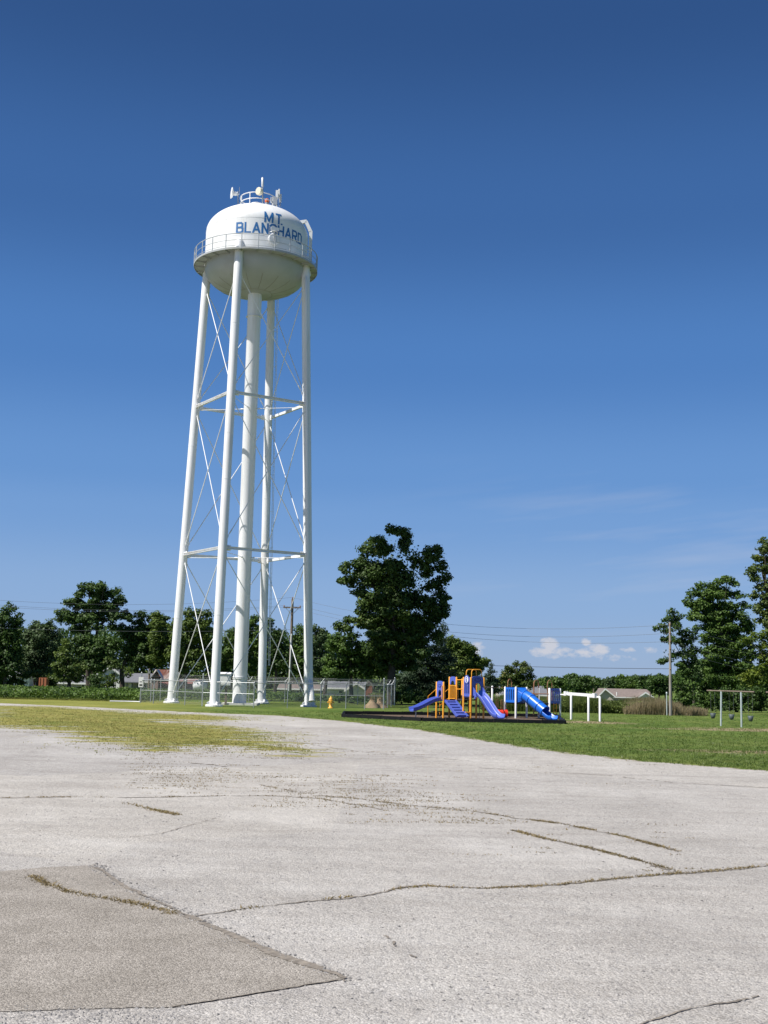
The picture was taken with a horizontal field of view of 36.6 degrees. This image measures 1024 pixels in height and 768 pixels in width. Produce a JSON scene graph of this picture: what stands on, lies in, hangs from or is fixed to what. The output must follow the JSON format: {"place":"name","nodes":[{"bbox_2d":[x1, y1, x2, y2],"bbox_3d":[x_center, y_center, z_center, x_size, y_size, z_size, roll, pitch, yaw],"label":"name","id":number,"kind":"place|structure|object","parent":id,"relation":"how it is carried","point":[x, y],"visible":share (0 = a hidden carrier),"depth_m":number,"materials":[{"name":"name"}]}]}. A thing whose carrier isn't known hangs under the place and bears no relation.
{"place":"outdoors","nodes":[
{"label":"outdoors","id":0,"kind":"place"},
{"bbox_2d":[56,675,99,686],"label":"house","id":1,"kind":"structure","parent":0,"point":[74,684],"depth_m":144.27,"materials":[{"name":"beige"}]},
{"bbox_2d":[124,673,151,688],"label":"house","id":2,"kind":"structure","parent":0,"point":[132,681],"depth_m":138.38,"materials":[{"name":"beige"}]},
{"bbox_2d":[0,684,302,701],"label":"crop field","id":3,"kind":"structure","parent":0,"point":[62,691],"depth_m":92.68,"materials":[{"name":"green plant"}]},
{"bbox_2d":[0,705,314,755],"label":"weedy grass","id":4,"kind":"structure","parent":0,"point":[161,730],"depth_m":46.93,"materials":[{"name":"green plant"}]},
{"bbox_2d":[150,669,198,689],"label":"barn","id":5,"kind":"structure","parent":0,"point":[160,674],"depth_m":125.86,"materials":[{"name":"metal"}]},
{"bbox_2d":[322,681,366,694],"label":"house","id":6,"kind":"structure","parent":0,"point":[331,688],"depth_m":136.57,"materials":[{"name":"white"}]},
{"bbox_2d":[344,682,364,695],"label":"garage","id":7,"kind":"structure","parent":0,"point":[361,687],"depth_m":131.91,"materials":[{"name":"white"}]},
{"bbox_2d":[364,681,373,696],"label":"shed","id":8,"kind":"structure","parent":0,"point":[370,688],"depth_m":126.54,"materials":[{"name":"grey brick"}]},
{"bbox_2d":[0,703,767,1023],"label":"gravel lot","id":9,"kind":"structure","parent":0,"point":[392,844],"depth_m":15.89,"materials":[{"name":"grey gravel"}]},
{"bbox_2d":[0,865,340,1010],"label":"asphalt patch","id":10,"kind":"object","parent":9,"relation":"on","point":[108,936],"visible":1,"depth_m":10.24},
{"bbox_2d":[3,731,767,913],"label":"crack grass","id":11,"kind":"structure","parent":9,"relation":"on","point":[64,889],"depth_m":20.67,"materials":[{"name":"green plant"}]},
{"bbox_2d":[13,740,767,1023],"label":"pavement cracks","id":12,"kind":"object","parent":9,"relation":"on","point":[270,951],"visible":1,"depth_m":11.51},
{"bbox_2d":[0,670,767,770],"bbox_3d":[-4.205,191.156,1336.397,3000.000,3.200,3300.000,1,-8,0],"label":"lawn","id":13,"kind":"structure","parent":0,"point":[194,706],"depth_m":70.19,"materials":[{"name":"green plant"}]},
{"bbox_2d":[0,601,26,685],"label":"broadleaf tree","id":14,"kind":"object","parent":13,"relation":"on","point":[11,657],"visible":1,"depth_m":110.87,"materials":[{"name":"green plant"}]},
{"bbox_2d":[0,674,27,686],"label":"shrub","id":15,"kind":"object","parent":13,"relation":"on","point":[15,680],"visible":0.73,"depth_m":111.50,"materials":[{"name":"green plant"}]},
{"bbox_2d":[7,673,35,685],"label":"house","id":16,"kind":"structure","parent":13,"relation":"on","point":[29,682],"depth_m":148.38,"materials":[{"name":"white"}]},
{"bbox_2d":[17,669,51,685],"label":"shrub","id":17,"kind":"object","parent":13,"relation":"on","point":[30,674],"visible":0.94,"depth_m":111.43,"materials":[{"name":"green plant"}]},
{"bbox_2d":[20,618,65,685],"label":"broadleaf tree","id":18,"kind":"object","parent":13,"relation":"on","point":[40,647],"visible":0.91,"depth_m":114.55,"materials":[{"name":"green plant"}]},
{"bbox_2d":[39,678,48,686],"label":"wooden crate","id":19,"kind":"object","parent":13,"relation":"on","point":[44,681],"visible":0.52,"depth_m":110.43,"materials":[{"name":"brown wood"}]},
{"bbox_2d":[49,674,65,686],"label":"shrub","id":20,"kind":"object","parent":13,"relation":"on","point":[52,682],"visible":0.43,"depth_m":111.60,"materials":[{"name":"green plant"}]},
{"bbox_2d":[47,638,89,686],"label":"young tree","id":21,"kind":"object","parent":13,"relation":"on","point":[71,670],"visible":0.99,"depth_m":102.69,"materials":[{"name":"green plant"}]},
{"bbox_2d":[52,580,134,685],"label":"sycamore tree","id":22,"kind":"object","parent":13,"relation":"on","point":[85,620],"visible":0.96,"depth_m":121.14,"materials":[{"name":"green plant"}]},
{"bbox_2d":[87,672,104,687],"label":"shrub","id":23,"kind":"object","parent":13,"relation":"on","point":[94,680],"visible":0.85,"depth_m":111.55,"materials":[{"name":"green plant"}]},
{"bbox_2d":[69,632,124,687],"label":"broadleaf tree","id":24,"kind":"object","parent":13,"relation":"on","point":[93,651],"visible":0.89,"depth_m":117.59,"materials":[{"name":"green plant"}]},
{"bbox_2d":[97,667,130,687],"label":"house","id":25,"kind":"structure","parent":13,"relation":"on","point":[113,672],"depth_m":148.40,"materials":[{"name":"white"}]},
{"bbox_2d":[99,655,133,687],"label":"tree","id":26,"kind":"object","parent":13,"relation":"on","point":[113,664],"visible":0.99,"depth_m":106.81,"materials":[{"name":"green plant"}]},
{"bbox_2d":[110,700,139,701],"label":"ground pipe","id":27,"kind":"object","parent":13,"relation":"on","point":[124,701],"visible":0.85,"depth_m":87.61,"materials":[{"name":"white metal"}]},
{"bbox_2d":[117,611,170,687],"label":"broadleaf tree","id":28,"kind":"object","parent":13,"relation":"on","point":[136,650],"visible":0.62,"depth_m":121.67,"materials":[{"name":"green plant"}]},
{"bbox_2d":[148,668,150,688],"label":"distant pole","id":29,"kind":"object","parent":13,"relation":"on","point":[149,672],"visible":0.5,"depth_m":131.50,"materials":[{"name":"brown wood"}]},
{"bbox_2d":[145,606,213,689],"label":"broadleaf tree","id":30,"kind":"object","parent":13,"relation":"on","point":[157,643],"visible":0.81,"depth_m":119.74,"materials":[{"name":"green plant"}]},
{"bbox_2d":[193,680,206,690],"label":"fuel tank","id":31,"kind":"object","parent":13,"relation":"on","point":[195,686],"visible":0.4,"depth_m":119.11,"materials":[{"name":"white metal"}]},
{"bbox_2d":[220,672,231,704],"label":"control box","id":32,"kind":"object","parent":13,"relation":"on","point":[224,677],"visible":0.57,"depth_m":86.63,"materials":[{"name":"white metal"}]},
{"bbox_2d":[220,614,258,677],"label":"broadleaf tree","id":33,"kind":"object","parent":13,"relation":"on","point":[228,660],"visible":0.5,"depth_m":122.74,"materials":[{"name":"green plant"}]},
{"bbox_2d":[163,192,317,706],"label":"water tower","id":34,"kind":"structure","parent":13,"relation":"on","point":[255,255],"depth_m":89.66,"materials":[{"name":"white metal"}]},
{"bbox_2d":[230,187,239,203],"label":"dish antenna","id":35,"kind":"object","parent":34,"relation":"on","point":[233,192],"visible":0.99,"depth_m":92.58,"materials":[{"name":"metal"}]},
{"bbox_2d":[256,187,263,202],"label":"drum antenna","id":36,"kind":"object","parent":34,"relation":"attached to","point":[259,191],"visible":1,"depth_m":91.58,"materials":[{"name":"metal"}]},
{"bbox_2d":[273,197,277,205],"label":"panel antenna","id":37,"kind":"object","parent":34,"relation":"on","point":[275,199],"visible":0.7,"depth_m":91.97,"materials":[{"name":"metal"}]},
{"bbox_2d":[138,672,395,709],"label":"chain link fence","id":38,"kind":"object","parent":13,"relation":"on","point":[202,683],"visible":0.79,"depth_m":84.22,"materials":[{"name":"metal"}]},
{"bbox_2d":[257,617,296,691],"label":"broadleaf tree","id":39,"kind":"object","parent":13,"relation":"on","point":[279,663],"visible":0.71,"depth_m":116.80,"materials":[{"name":"green plant"}]},
{"bbox_2d":[283,597,300,690],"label":"utility pole","id":40,"kind":"object","parent":13,"relation":"on","point":[290,652],"visible":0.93,"depth_m":115.82,"materials":[{"name":"brown wood"}]},
{"bbox_2d":[4,605,271,610],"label":"power line","id":41,"kind":"object","parent":40,"relation":"attached to","point":[132,610],"visible":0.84,"depth_m":113.35,"materials":[{"name":"grey"}]},
{"bbox_2d":[2,597,291,604],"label":"power line","id":42,"kind":"object","parent":40,"relation":"attached to","point":[127,604],"visible":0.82,"depth_m":113.15,"materials":[{"name":"grey"}]},
{"bbox_2d":[9,628,290,631],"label":"telephone cable","id":43,"kind":"object","parent":40,"relation":"attached to","point":[139,631],"visible":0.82,"depth_m":113.20,"materials":[{"name":"grey plastic"}]},
{"bbox_2d":[9,606,293,611],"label":"power line","id":44,"kind":"object","parent":40,"relation":"attached to","point":[109,611],"visible":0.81,"depth_m":112.40,"materials":[{"name":"grey"}]},
{"bbox_2d":[296,598,659,628],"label":"power line","id":45,"kind":"object","parent":40,"relation":"attached to","point":[524,628],"visible":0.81,"depth_m":94.74,"materials":[{"name":"grey"}]},
{"bbox_2d":[287,606,668,642],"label":"power line","id":46,"kind":"object","parent":40,"relation":"attached to","point":[501,640],"visible":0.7,"depth_m":95.93,"materials":[{"name":"grey"}]},
{"bbox_2d":[302,606,665,636],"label":"power line","id":47,"kind":"object","parent":40,"relation":"attached to","point":[532,636],"visible":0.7,"depth_m":94.52,"materials":[{"name":"grey"}]},
{"bbox_2d":[282,623,313,692],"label":"broadleaf tree","id":48,"kind":"object","parent":13,"relation":"on","point":[297,637],"visible":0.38,"depth_m":124.62,"materials":[{"name":"green plant"}]},
{"bbox_2d":[279,684,322,693],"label":"house","id":49,"kind":"structure","parent":13,"relation":"on","point":[297,688],"depth_m":144.30,"materials":[{"name":"beige"}]},
{"bbox_2d":[300,623,337,694],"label":"broadleaf tree","id":50,"kind":"object","parent":13,"relation":"on","point":[319,638],"visible":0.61,"depth_m":118.80,"materials":[{"name":"green plant"}]},
{"bbox_2d":[327,696,333,707],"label":"fire hydrant","id":51,"kind":"object","parent":13,"relation":"on","point":[331,700],"visible":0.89,"depth_m":84.22,"materials":[{"name":"yellow metal"}]},
{"bbox_2d":[290,690,385,702],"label":"shrub","id":52,"kind":"object","parent":13,"relation":"on","point":[353,698],"visible":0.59,"depth_m":99.19,"materials":[{"name":"green plant"}]},
{"bbox_2d":[317,631,387,702],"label":"maple tree","id":53,"kind":"object","parent":13,"relation":"on","point":[350,662],"visible":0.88,"depth_m":100.12,"materials":[{"name":"green plant"}]},
{"bbox_2d":[365,693,379,707],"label":"clay heap","id":54,"kind":"object","parent":13,"relation":"on","point":[371,700],"visible":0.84,"depth_m":87.11,"materials":[{"name":"beige soil"}]},
{"bbox_2d":[376,693,386,707],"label":"clay heap","id":55,"kind":"object","parent":13,"relation":"on","point":[379,699],"visible":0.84,"depth_m":87.79,"materials":[{"name":"beige soil"}]},
{"bbox_2d":[0,624,767,706],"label":"background thicket","id":56,"kind":"object","parent":13,"relation":"on","point":[703,686],"visible":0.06,"depth_m":156.14,"materials":[{"name":"green plant"}]},
{"bbox_2d":[332,523,453,704],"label":"maple tree","id":57,"kind":"object","parent":13,"relation":"on","point":[396,633],"visible":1,"depth_m":99.19,"materials":[{"name":"green plant"}]},
{"bbox_2d":[384,686,427,704],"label":"shrub","id":58,"kind":"object","parent":13,"relation":"on","point":[410,695],"visible":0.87,"depth_m":98.41,"materials":[{"name":"green plant"}]},
{"bbox_2d":[385,686,467,701],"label":"shrub","id":59,"kind":"object","parent":13,"relation":"on","point":[426,692],"visible":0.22,"depth_m":106.17,"materials":[{"name":"green plant"}]},
{"bbox_2d":[395,622,458,697],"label":"spruce tree","id":60,"kind":"object","parent":13,"relation":"on","point":[432,675],"visible":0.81,"depth_m":104.60,"materials":[{"name":"green plant"}]},
{"bbox_2d":[341,711,565,723],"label":"play area border","id":61,"kind":"object","parent":13,"relation":"on","point":[353,714],"visible":0.84,"depth_m":65.36,"materials":[{"name":"black plastic"}]},
{"bbox_2d":[409,669,505,718],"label":"play structure","id":62,"kind":"object","parent":13,"relation":"on","point":[468,689],"visible":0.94,"depth_m":68.78,"materials":[{"name":"blue plastic"}]},
{"bbox_2d":[442,634,491,702],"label":"broadleaf tree","id":63,"kind":"object","parent":13,"relation":"on","point":[466,655],"visible":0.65,"depth_m":122.40,"materials":[{"name":"green plant"}]},
{"bbox_2d":[480,662,502,695],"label":"spruce tree","id":64,"kind":"object","parent":13,"relation":"on","point":[490,680],"visible":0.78,"depth_m":110.61,"materials":[{"name":"green plant"}]},
{"bbox_2d":[498,709,507,717],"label":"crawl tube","id":65,"kind":"object","parent":13,"relation":"on","point":[502,711],"visible":0.37,"depth_m":72.45,"materials":[{"name":"red plastic"}]},
{"bbox_2d":[496,660,537,691],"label":"broadleaf tree","id":66,"kind":"object","parent":13,"relation":"on","point":[517,678],"visible":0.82,"depth_m":133.32,"materials":[{"name":"green plant"}]},
{"bbox_2d":[495,686,546,697],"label":"house","id":67,"kind":"structure","parent":13,"relation":"on","point":[542,690],"depth_m":189.19,"materials":[{"name":"beige"}]},
{"bbox_2d":[485,679,560,719],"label":"tube slide structure","id":68,"kind":"object","parent":13,"relation":"on","point":[524,696],"visible":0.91,"depth_m":72.55,"materials":[{"name":"blue plastic"}]},
{"bbox_2d":[539,676,570,690],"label":"broadleaf tree","id":69,"kind":"object","parent":13,"relation":"on","point":[557,682],"visible":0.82,"depth_m":162.89,"materials":[{"name":"green plant"}]},
{"bbox_2d":[480,698,641,712],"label":"weed leaves","id":70,"kind":"object","parent":13,"relation":"on","point":[609,706],"visible":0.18,"depth_m":86.65,"materials":[{"name":"green plant"}]},
{"bbox_2d":[559,676,567,692],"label":"distant tree","id":71,"kind":"object","parent":13,"relation":"on","point":[563,679],"visible":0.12,"depth_m":280.07,"materials":[{"name":"green plant"}]},
{"bbox_2d":[478,691,655,713],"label":"green weeds","id":72,"kind":"object","parent":13,"relation":"on","point":[581,708],"visible":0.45,"depth_m":86.51,"materials":[{"name":"green plant"}]},
{"bbox_2d":[565,673,579,696],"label":"distant tree","id":73,"kind":"object","parent":13,"relation":"on","point":[569,678],"visible":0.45,"depth_m":234.15,"materials":[{"name":"green plant"}]},
{"bbox_2d":[560,691,600,721],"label":"track ride","id":74,"kind":"object","parent":13,"relation":"on","point":[589,696],"visible":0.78,"depth_m":69.86,"materials":[{"name":"white paint"}]},
{"bbox_2d":[570,675,599,692],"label":"broadleaf tree","id":75,"kind":"object","parent":13,"relation":"on","point":[580,685],"visible":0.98,"depth_m":167.97,"materials":[{"name":"green plant"}]},
{"bbox_2d":[589,676,600,692],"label":"distant tree","id":76,"kind":"object","parent":13,"relation":"on","point":[597,685],"visible":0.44,"depth_m":273.90,"materials":[{"name":"green plant"}]},
{"bbox_2d":[601,676,616,688],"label":"distant tree","id":77,"kind":"object","parent":13,"relation":"on","point":[609,682],"visible":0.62,"depth_m":239.40,"materials":[{"name":"green plant"}]},
{"bbox_2d":[614,674,628,688],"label":"distant tree","id":78,"kind":"object","parent":13,"relation":"on","point":[618,678],"visible":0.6,"depth_m":247.92,"materials":[{"name":"green plant"}]},
{"bbox_2d":[619,675,638,688],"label":"broadleaf tree","id":79,"kind":"object","parent":13,"relation":"on","point":[629,683],"visible":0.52,"depth_m":242.26,"materials":[{"name":"green plant"}]},
{"bbox_2d":[635,675,648,688],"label":"distant tree","id":80,"kind":"object","parent":13,"relation":"on","point":[641,680],"visible":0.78,"depth_m":233.02,"materials":[{"name":"green plant"}]},
{"bbox_2d":[620,696,682,714],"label":"dry weeds","id":81,"kind":"object","parent":13,"relation":"on","point":[647,707],"visible":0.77,"depth_m":85.54,"materials":[{"name":"beige plant"}]},
{"bbox_2d":[643,675,674,697],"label":"broadleaf tree","id":82,"kind":"object","parent":13,"relation":"on","point":[658,685],"visible":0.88,"depth_m":148.21,"materials":[{"name":"green plant"}]},
{"bbox_2d":[666,692,667,714],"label":"marker post","id":83,"kind":"object","parent":13,"relation":"on","point":[666,704],"visible":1,"depth_m":84.89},
{"bbox_2d":[669,622,671,715],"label":"utility pole","id":84,"kind":"object","parent":13,"relation":"on","point":[670,687],"visible":0.95,"depth_m":84.65,"materials":[{"name":"brown wood"}]},
{"bbox_2d":[296,656,662,668],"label":"telephone cable","id":85,"kind":"object","parent":84,"relation":"hanging from","point":[558,667],"visible":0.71,"depth_m":91.60,"materials":[{"name":"grey plastic"}]},
{"bbox_2d":[652,608,704,705],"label":"broadleaf tree","id":86,"kind":"object","parent":13,"relation":"on","point":[694,661],"visible":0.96,"depth_m":107.26,"materials":[{"name":"green plant"}]},
{"bbox_2d":[668,677,697,706],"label":"shrub","id":87,"kind":"object","parent":13,"relation":"on","point":[684,696],"visible":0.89,"depth_m":91.83,"materials":[{"name":"green plant"}]},
{"bbox_2d":[672,704,708,715],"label":"dry weeds fringe","id":88,"kind":"object","parent":13,"relation":"on","point":[693,711],"visible":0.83,"depth_m":85.51,"materials":[{"name":"beige plant"}]},
{"bbox_2d":[690,690,727,711],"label":"shrub","id":89,"kind":"object","parent":13,"relation":"on","point":[708,702],"visible":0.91,"depth_m":93.68,"materials":[{"name":"green plant"}]},
{"bbox_2d":[681,575,759,710],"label":"broadleaf tree","id":90,"kind":"object","parent":13,"relation":"on","point":[719,617],"visible":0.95,"depth_m":111.02,"materials":[{"name":"green plant"}]},
{"bbox_2d":[707,690,754,726],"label":"swing set","id":91,"kind":"object","parent":13,"relation":"on","point":[731,717],"visible":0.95,"depth_m":66.16,"materials":[{"name":"grey metal"}]},
{"bbox_2d":[717,683,767,711],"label":"shrub","id":92,"kind":"object","parent":13,"relation":"on","point":[759,696],"visible":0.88,"depth_m":98.50,"materials":[{"name":"green plant"}]},
{"bbox_2d":[736,628,767,687],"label":"bushy tree","id":93,"kind":"object","parent":13,"relation":"on","point":[754,674],"visible":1,"depth_m":91.17,"materials":[{"name":"green plant"}]},
{"bbox_2d":[743,537,767,628],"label":"oak tree","id":94,"kind":"object","parent":13,"relation":"on","point":[759,606],"visible":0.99,"depth_m":96.01,"materials":[{"name":"green plant"}]},
{"bbox_2d":[0,0,767,679],"label":"sky","id":95,"kind":"structure","parent":0,"point":[539,289],"materials":[{"name":"blue"}]},
{"bbox_2d":[595,688,653,700],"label":"house","id":96,"kind":"structure","parent":0,"point":[610,694],"depth_m":214.03,"materials":[{"name":"beige"}]}
]}

